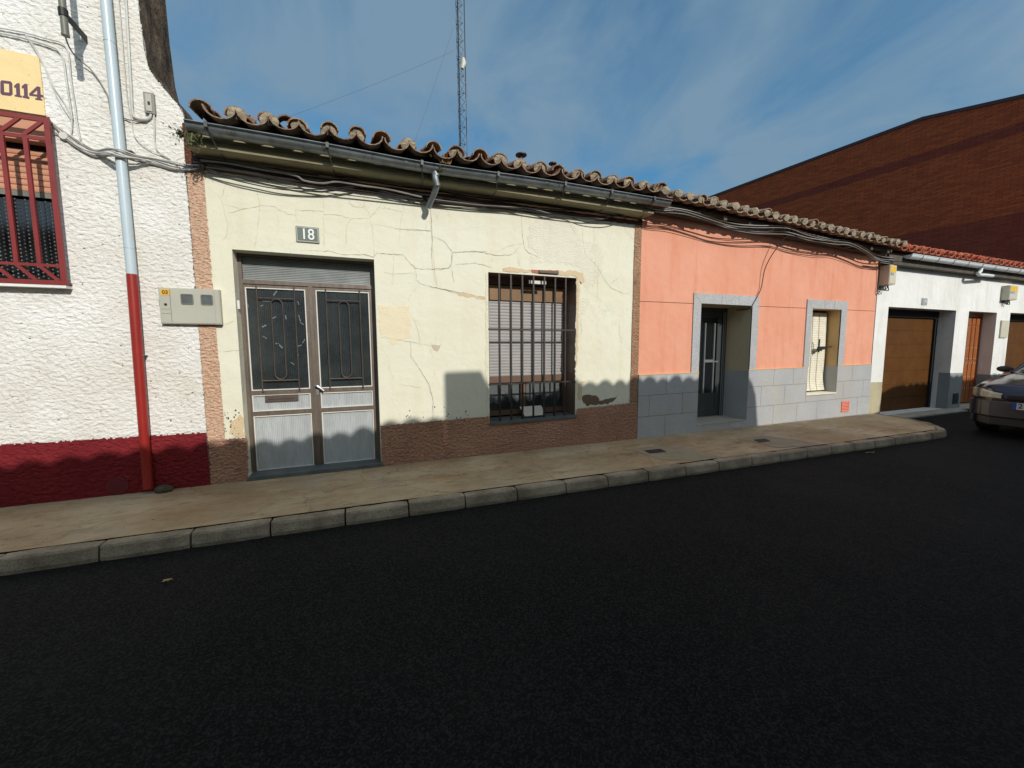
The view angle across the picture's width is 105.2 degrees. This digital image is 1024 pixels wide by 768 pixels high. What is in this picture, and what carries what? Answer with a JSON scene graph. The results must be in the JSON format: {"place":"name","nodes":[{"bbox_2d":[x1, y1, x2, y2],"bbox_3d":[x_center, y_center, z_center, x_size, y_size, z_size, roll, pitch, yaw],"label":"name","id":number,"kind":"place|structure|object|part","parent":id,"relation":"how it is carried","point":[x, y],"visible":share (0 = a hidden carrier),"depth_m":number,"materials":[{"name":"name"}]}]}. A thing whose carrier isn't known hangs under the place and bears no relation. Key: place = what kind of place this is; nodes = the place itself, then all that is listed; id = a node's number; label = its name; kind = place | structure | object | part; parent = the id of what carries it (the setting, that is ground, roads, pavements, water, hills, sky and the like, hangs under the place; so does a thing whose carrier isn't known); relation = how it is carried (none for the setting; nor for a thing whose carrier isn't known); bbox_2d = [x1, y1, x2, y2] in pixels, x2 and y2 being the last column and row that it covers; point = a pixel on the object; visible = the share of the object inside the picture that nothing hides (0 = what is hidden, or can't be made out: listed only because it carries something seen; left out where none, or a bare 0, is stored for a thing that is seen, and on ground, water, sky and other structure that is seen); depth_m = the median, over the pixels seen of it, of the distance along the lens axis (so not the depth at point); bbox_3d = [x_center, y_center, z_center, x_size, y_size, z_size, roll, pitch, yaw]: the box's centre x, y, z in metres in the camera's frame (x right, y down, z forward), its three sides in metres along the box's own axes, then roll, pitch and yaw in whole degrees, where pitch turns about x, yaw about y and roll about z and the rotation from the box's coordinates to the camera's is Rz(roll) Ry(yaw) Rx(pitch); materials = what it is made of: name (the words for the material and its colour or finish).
{"place":"outdoors","nodes":[
{"label":"outdoors","id":0,"kind":"place"},
{"bbox_2d":[0,413,934,552],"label":"pavement","id":1,"kind":"structure","parent":0,"point":[29,526],"depth_m":4.17,"materials":[{"name":"concrete"}]},
{"bbox_2d":[153,484,173,493],"bbox_3d":[-3.556,1.076,3.993,0.164,0.103,0.112,-2,6,-21],"label":"stone","id":2,"kind":"object","parent":1,"relation":"on","point":[160,489],"visible":0.82,"depth_m":3.96,"materials":[{"name":"grey stone"}]},
{"bbox_2d":[630,445,721,459],"bbox_3d":[2.217,0.941,5.350,0.891,0.004,0.817,-2,6,-21],"label":"water cover","id":3,"kind":"object","parent":1,"relation":"on","point":[661,452],"visible":1,"depth_m":5.32,"materials":[{"name":"concrete"}]},
{"bbox_2d":[738,436,820,447],"bbox_3d":[4.057,0.874,5.968,0.896,0.004,0.741,-2,6,-21],"label":"water cover","id":4,"kind":"object","parent":1,"relation":"on","point":[777,442],"visible":1,"depth_m":5.95,"materials":[{"name":"concrete"}]},
{"bbox_2d":[0,409,1023,767],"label":"road","id":5,"kind":"structure","parent":0,"point":[858,609],"depth_m":2.15,"materials":[{"name":"black asphalt"}]},
{"bbox_2d":[0,414,946,575],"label":"kerb","id":6,"kind":"structure","parent":5,"relation":"on","point":[39,559],"depth_m":3.59,"materials":[{"name":"concrete"}]},
{"bbox_2d":[969,362,1023,429],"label":"parked car","id":7,"kind":"object","parent":5,"relation":"on","point":[997,403],"visible":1,"depth_m":6.73,"materials":[{"name":"paint"}]},
{"bbox_2d":[166,0,1023,196],"label":"sky","id":8,"kind":"structure","parent":0,"point":[708,97],"materials":[{"name":"blue"}]},
{"bbox_2d":[708,94,1023,262],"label":"brick building","id":9,"kind":"structure","parent":0,"point":[951,180],"depth_m":17.41,"materials":[{"name":"brown brick"}]},
{"bbox_2d":[891,407,968,417],"bbox_3d":[13.388,0.527,10.475,11.550,0.050,0.340,-2,6,-21],"label":"garage apron","id":10,"kind":"object","parent":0,"point":[930,413],"visible":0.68,"depth_m":9.01,"materials":[{"name":"concrete"}]},
{"label":"ground","id":11,"kind":"structure","parent":0,"visible":0},
{"bbox_2d":[0,0,210,507],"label":"terraced house","id":12,"kind":"structure","parent":11,"relation":"on","point":[101,379],"depth_m":3.71,"materials":[{"name":"white paint"}]},
{"bbox_2d":[0,32,72,119],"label":"cable","id":13,"kind":"object","parent":12,"relation":"attached to","point":[68,94],"visible":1,"depth_m":3.51,"materials":[{"name":"white plastic"}]},
{"bbox_2d":[0,111,72,288],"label":"window","id":14,"kind":"structure","parent":12,"relation":"in","point":[32,252],"depth_m":3.57,"materials":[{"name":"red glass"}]},
{"bbox_2d":[0,27,80,139],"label":"cable","id":15,"kind":"object","parent":12,"relation":"attached to","point":[69,71],"visible":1,"depth_m":3.53,"materials":[{"name":"white plastic"}]},
{"bbox_2d":[24,33,72,121],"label":"cable","id":16,"kind":"object","parent":12,"relation":"attached to","point":[49,80],"visible":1,"depth_m":3.50,"materials":[{"name":"white plastic"}]},
{"bbox_2d":[58,132,69,140],"bbox_3d":[-4.079,-2.256,3.562,0.072,0.072,0.033,-2,6,-21],"label":"cable rosette","id":17,"kind":"object","parent":12,"relation":"attached to","point":[63,136],"visible":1,"depth_m":3.55,"materials":[{"name":"white plastic"}]},
{"bbox_2d":[25,34,113,155],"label":"cable","id":18,"kind":"object","parent":12,"relation":"attached to","point":[59,96],"visible":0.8,"depth_m":3.52,"materials":[{"name":"white plastic"}]},
{"bbox_2d":[57,0,87,42],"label":"antenna mast","id":19,"kind":"object","parent":12,"relation":"attached to","point":[65,17],"visible":1,"depth_m":3.29,"materials":[{"name":"grey metal"}]},
{"bbox_2d":[65,38,110,113],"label":"cable","id":20,"kind":"object","parent":19,"relation":"hanging from","point":[91,70],"visible":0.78,"depth_m":3.58,"materials":[{"name":"grey plastic"}]},
{"bbox_2d":[52,131,177,167],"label":"cable","id":21,"kind":"object","parent":12,"relation":"attached to","point":[107,156],"visible":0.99,"depth_m":3.64,"materials":[{"name":"grey plastic"}]},
{"bbox_2d":[106,477,128,493],"bbox_3d":[-3.941,1.016,3.909,0.170,0.170,0.006,-2,6,-21],"label":"vent grille","id":22,"kind":"object","parent":12,"relation":"attached to","point":[120,488],"visible":1,"depth_m":3.91,"materials":[{"name":"red metal"}]},
{"bbox_2d":[51,121,199,165],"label":"cable","id":23,"kind":"object","parent":12,"relation":"attached to","point":[134,154],"visible":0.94,"depth_m":3.67,"materials":[{"name":"grey plastic"}]},
{"bbox_2d":[53,125,199,169],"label":"cable","id":24,"kind":"object","parent":12,"relation":"attached to","point":[127,156],"visible":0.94,"depth_m":3.65,"materials":[{"name":"grey plastic"}]},
{"bbox_2d":[52,125,202,170],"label":"cable","id":25,"kind":"object","parent":12,"relation":"attached to","point":[132,158],"visible":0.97,"depth_m":3.69,"materials":[{"name":"grey plastic"}]},
{"bbox_2d":[53,123,203,167],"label":"cable","id":26,"kind":"object","parent":12,"relation":"attached to","point":[124,152],"visible":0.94,"depth_m":3.63,"materials":[{"name":"grey plastic"}]},
{"bbox_2d":[69,137,192,168],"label":"cable","id":27,"kind":"object","parent":12,"relation":"attached to","point":[131,156],"visible":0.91,"depth_m":3.67,"materials":[{"name":"grey plastic"}]},
{"bbox_2d":[123,117,147,121],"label":"cable","id":28,"kind":"object","parent":12,"relation":"attached to","point":[136,120],"visible":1,"depth_m":3.73,"materials":[{"name":"white plastic"}]},
{"bbox_2d":[124,0,152,119],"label":"conduit","id":29,"kind":"object","parent":12,"relation":"attached to","point":[149,117],"visible":1,"depth_m":3.68,"materials":[{"name":"white plastic"}]},
{"bbox_2d":[118,0,164,156],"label":"cable","id":30,"kind":"object","parent":12,"relation":"attached to","point":[125,79],"visible":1,"depth_m":3.67,"materials":[{"name":"white plastic"}]},
{"bbox_2d":[143,91,156,115],"bbox_3d":[-3.476,-2.692,3.751,0.080,0.187,0.043,-2,6,-21],"label":"junction box","id":31,"kind":"object","parent":12,"relation":"attached to","point":[149,102],"visible":1,"depth_m":3.74,"materials":[{"name":"beige plastic"}]},
{"bbox_2d":[153,114,169,158],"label":"cable","id":32,"kind":"object","parent":31,"relation":"hanging from","point":[154,136],"visible":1,"depth_m":3.78,"materials":[{"name":"white plastic"}]},
{"bbox_2d":[158,287,223,324],"bbox_3d":[-3.281,-0.791,3.998,0.515,0.357,0.071,-2,6,-21],"label":"meter cabinet","id":33,"kind":"object","parent":12,"relation":"attached to","point":[188,306],"visible":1,"depth_m":3.97,"materials":[{"name":"beige plastic"}]},
{"bbox_2d":[180,294,193,304],"bbox_3d":[-3.286,-0.858,3.955,0.104,0.105,0.007,-2,6,-21],"label":"meter window","id":34,"kind":"structure","parent":33,"relation":"in","point":[185,298],"depth_m":3.96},
{"bbox_3d":[-3.286,-0.789,3.968,0.450,0.341,0.005,-2,6,-21],"label":"door","id":35,"kind":"part","parent":33,"relation":"part of","materials":[{"name":"beige plastic"}]},
{"bbox_2d":[200,294,212,304],"bbox_3d":[-3.132,-0.864,4.014,0.104,0.105,0.007,-2,6,-21],"label":"meter window","id":36,"kind":"structure","parent":33,"relation":"in","point":[205,299],"depth_m":4.01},
{"bbox_2d":[292,0,467,157],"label":"lattice mast","id":37,"kind":"object","parent":11,"relation":"on","point":[463,62],"visible":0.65,"depth_m":12.44,"materials":[{"name":"metal"}]},
{"bbox_2d":[182,98,672,484],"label":"terraced house","id":38,"kind":"structure","parent":11,"relation":"on","point":[371,331],"depth_m":4.80,"materials":[{"name":"beige paint"}]},
{"bbox_2d":[168,123,208,152],"bbox_3d":[-3.001,-2.279,3.638,0.306,0.217,0.145,-2,6,-21],"label":"weed","id":39,"kind":"object","parent":38,"relation":"hanging from","point":[189,136],"visible":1,"depth_m":3.62,"materials":[{"name":"green plant"}]},
{"bbox_2d":[296,226,319,243],"bbox_3d":[-2.268,-1.656,4.339,0.229,0.170,0.016,-2,6,-21],"label":"house number sign","id":40,"kind":"object","parent":38,"relation":"attached to","point":[307,234],"visible":1,"depth_m":4.34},
{"bbox_2d":[237,253,380,471],"bbox_3d":[-2.340,-0.227,4.635,1.410,2.473,0.123,-2,6,-21],"label":"front door","id":41,"kind":"structure","parent":38,"relation":"in","point":[309,324],"depth_m":4.63,"materials":[{"name":"metal"}]},
{"bbox_2d":[200,159,421,197],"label":"cable","id":42,"kind":"object","parent":38,"relation":"attached to","point":[239,165],"visible":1,"depth_m":4.21,"materials":[{"name":"grey plastic"}]},
{"bbox_2d":[204,168,441,199],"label":"cable","id":43,"kind":"object","parent":38,"relation":"attached to","point":[311,189],"visible":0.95,"depth_m":4.23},
{"bbox_2d":[203,169,453,202],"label":"cable","id":44,"kind":"object","parent":38,"relation":"attached to","point":[288,189],"visible":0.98,"depth_m":4.17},
{"bbox_2d":[193,154,507,199],"bbox_3d":[-0.320,-2.543,4.973,6.118,0.397,0.012,-2,6,-21],"label":"cable","id":45,"kind":"object","parent":38,"relation":"attached to","point":[343,178],"visible":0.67,"depth_m":4.34,"materials":[{"name":"black plastic"}]},
{"bbox_2d":[193,159,528,202],"bbox_3d":[-0.319,-2.498,4.952,6.094,0.404,0.010,-2,6,-21],"label":"cable","id":46,"kind":"object","parent":38,"relation":"attached to","point":[374,185],"visible":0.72,"depth_m":4.60,"materials":[{"name":"black plastic"}]},
{"bbox_2d":[193,156,545,205],"bbox_3d":[-0.320,-2.530,4.962,6.105,0.415,0.014,-2,6,-21],"label":"cable","id":47,"kind":"object","parent":38,"relation":"attached to","point":[374,182],"visible":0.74,"depth_m":4.49,"materials":[{"name":"black plastic"}]},
{"bbox_2d":[193,161,581,211],"bbox_3d":[-0.321,-2.486,4.978,6.124,0.436,0.012,-2,6,-21],"label":"cable","id":48,"kind":"object","parent":38,"relation":"attached to","point":[335,183],"visible":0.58,"depth_m":4.60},
{"bbox_2d":[212,169,596,211],"bbox_3d":[-0.320,-2.442,4.969,6.114,0.393,0.014,-2,6,-21],"label":"cable","id":49,"kind":"object","parent":38,"relation":"attached to","point":[424,197],"visible":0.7,"depth_m":4.62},
{"bbox_2d":[193,165,619,215],"bbox_3d":[-0.319,-2.442,4.957,6.099,0.401,0.010,-2,6,-21],"label":"cable","id":50,"kind":"object","parent":38,"relation":"attached to","point":[417,198],"visible":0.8,"depth_m":4.54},
{"bbox_2d":[193,166,622,218],"bbox_3d":[-0.319,-2.414,4.947,6.086,0.414,0.016,-2,6,-21],"label":"cable","id":51,"kind":"object","parent":38,"relation":"attached to","point":[392,196],"visible":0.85,"depth_m":4.51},
{"bbox_2d":[418,151,433,156],"bbox_3d":[-0.963,-2.584,4.382,0.187,0.071,0.087,-2,6,-21],"label":"weed","id":52,"kind":"object","parent":38,"relation":"on","point":[427,154],"visible":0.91,"depth_m":4.38,"materials":[{"name":"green plant"}]},
{"bbox_2d":[193,162,675,210],"bbox_3d":[-0.318,-2.463,4.942,6.082,0.375,0.016,-2,6,-21],"label":"cable","id":53,"kind":"object","parent":38,"relation":"attached to","point":[402,191],"visible":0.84,"depth_m":4.67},
{"bbox_2d":[437,154,452,164],"bbox_3d":[-0.753,-2.568,4.462,0.246,0.100,0.151,-2,6,-21],"label":"weed","id":54,"kind":"object","parent":38,"relation":"on","point":[444,161],"visible":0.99,"depth_m":4.45,"materials":[{"name":"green plant"}]},
{"bbox_2d":[427,198,618,218],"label":"cable","id":55,"kind":"object","parent":38,"relation":"attached to","point":[504,206],"visible":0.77,"depth_m":5.04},
{"bbox_2d":[424,199,629,224],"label":"cable","id":56,"kind":"object","parent":38,"relation":"attached to","point":[570,217],"visible":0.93,"depth_m":5.45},
{"bbox_2d":[520,405,542,415],"bbox_3d":[0.310,0.391,5.713,0.350,0.112,0.200,-2,6,-21],"label":"cardboard sheet","id":57,"kind":"object","parent":38,"relation":"on","point":[538,410],"visible":0.8,"depth_m":5.71,"materials":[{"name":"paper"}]},
{"bbox_2d":[488,272,576,424],"bbox_3d":[0.249,-0.500,5.610,1.340,2.041,0.415,-2,6,-21],"label":"window","id":58,"kind":"structure","parent":38,"relation":"in","point":[527,366],"depth_m":5.69,"materials":[{"name":"glass"}]},
{"bbox_2d":[637,186,907,438],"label":"terraced house","id":59,"kind":"structure","parent":11,"relation":"on","point":[794,343],"depth_m":7.08,"materials":[{"name":"pink paint"}]},
{"bbox_2d":[697,307,726,416],"bbox_3d":[3.492,-0.388,7.254,1.176,2.030,0.082,-2,6,-21],"label":"entrance door","id":60,"kind":"structure","parent":59,"relation":"in","point":[713,327],"depth_m":7.35,"materials":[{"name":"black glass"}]},
{"bbox_2d":[736,231,789,310],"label":"cable","id":61,"kind":"object","parent":59,"relation":"attached to","point":[763,274],"visible":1,"depth_m":6.86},
{"bbox_2d":[648,208,886,261],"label":"cable","id":62,"kind":"object","parent":59,"relation":"attached to","point":[758,231],"visible":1,"depth_m":6.38,"materials":[{"name":"black plastic"},{"name":"rubber"}]},
{"bbox_2d":[647,205,889,261],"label":"cable","id":63,"kind":"object","parent":59,"relation":"attached to","point":[768,229],"visible":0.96,"depth_m":6.44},
{"bbox_2d":[644,208,893,262],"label":"cable","id":64,"kind":"object","parent":59,"relation":"attached to","point":[767,231],"visible":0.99,"depth_m":6.48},
{"bbox_2d":[644,204,893,258],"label":"cable","id":65,"kind":"object","parent":59,"relation":"attached to","point":[783,228],"visible":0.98,"depth_m":6.35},
{"bbox_2d":[645,204,893,260],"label":"cable","id":66,"kind":"object","parent":59,"relation":"attached to","point":[766,227],"visible":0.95,"depth_m":6.44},
{"bbox_2d":[649,210,893,264],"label":"cable","id":67,"kind":"object","parent":59,"relation":"attached to","point":[768,233],"visible":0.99,"depth_m":6.47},
{"bbox_2d":[667,207,892,257],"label":"cable","id":68,"kind":"object","parent":59,"relation":"attached to","point":[772,225],"visible":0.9,"depth_m":6.55,"materials":[{"name":"black plastic"},{"name":"rubber"}]},
{"bbox_2d":[806,310,831,390],"bbox_3d":[6.055,-0.660,7.898,0.915,1.645,0.251,-2,6,-21],"label":"window","id":69,"kind":"structure","parent":59,"relation":"in","point":[817,346],"depth_m":7.96,"materials":[{"name":"beige glass"}]},
{"bbox_2d":[841,401,849,411],"bbox_3d":[6.873,0.465,8.066,0.245,0.226,0.015,-2,6,-21],"label":"vent grille","id":70,"kind":"object","parent":59,"relation":"attached to","point":[844,406],"visible":1,"depth_m":8.06,"materials":[{"name":"pink metal"}]},
{"bbox_2d":[877,263,880,294],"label":"cable","id":71,"kind":"object","parent":59,"relation":"attached to","point":[878,279],"visible":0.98,"depth_m":8.10,"materials":[{"name":"grey plastic"}]},
{"bbox_2d":[868,244,1023,414],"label":"terraced house","id":72,"kind":"structure","parent":11,"relation":"on","point":[942,346],"depth_m":9.48,"materials":[{"name":"white paint"}]},
{"bbox_2d":[878,265,896,290],"bbox_3d":[7.774,-2.186,8.108,0.272,0.512,0.182,-2,6,-21],"label":"service box","id":73,"kind":"object","parent":72,"relation":"attached to","point":[887,278],"visible":1,"depth_m":8.05,"materials":[{"name":"beige plastic"}]},
{"bbox_2d":[880,309,939,411],"bbox_3d":[9.227,-0.546,9.276,2.758,2.386,0.080,-2,6,-21],"label":"garage door","id":74,"kind":"structure","parent":72,"relation":"in","point":[910,346],"depth_m":9.41,"materials":[{"name":"brown wood"}]},
{"bbox_2d":[921,298,927,304],"bbox_3d":[9.305,-1.858,8.819,0.210,0.152,0.016,-2,6,-21],"label":"house number sign","id":75,"kind":"object","parent":72,"relation":"attached to","point":[924,301],"visible":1,"depth_m":8.81,"materials":[{"name":"grey ceramic"}]},
{"bbox_2d":[952,393,958,403],"bbox_3d":[10.964,0.359,9.664,0.260,0.260,0.014,-2,6,-21],"label":"vent grille","id":76,"kind":"object","parent":72,"relation":"attached to","point":[955,399],"visible":1,"depth_m":9.66,"materials":[{"name":"black metal"}]},
{"bbox_2d":[960,313,982,402],"bbox_3d":[11.743,-0.648,10.185,1.405,2.380,0.070,-2,6,-21],"label":"wooden door","id":77,"kind":"structure","parent":72,"relation":"in","point":[974,328],"depth_m":10.30,"materials":[{"name":"brown wood"}]},
{"bbox_2d":[999,320,1008,337],"bbox_3d":[12.886,-1.438,10.245,0.380,0.446,0.030,-2,6,-21],"label":"wall hatch","id":78,"kind":"object","parent":72,"relation":"attached to","point":[1003,329],"depth_m":10.21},
{"bbox_2d":[1000,285,1017,304],"bbox_3d":[12.801,-2.279,10.069,0.440,0.482,0.152,-2,6,-21],"label":"service box","id":79,"kind":"object","parent":72,"relation":"attached to","point":[1009,293],"visible":1,"depth_m":10.00,"materials":[{"name":"beige plastic"}]},
{"bbox_2d":[1004,314,1023,373],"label":"garage door","id":80,"kind":"structure","parent":72,"relation":"in","point":[1014,358],"depth_m":11.29,"materials":[{"name":"brown wood"}]}
]}

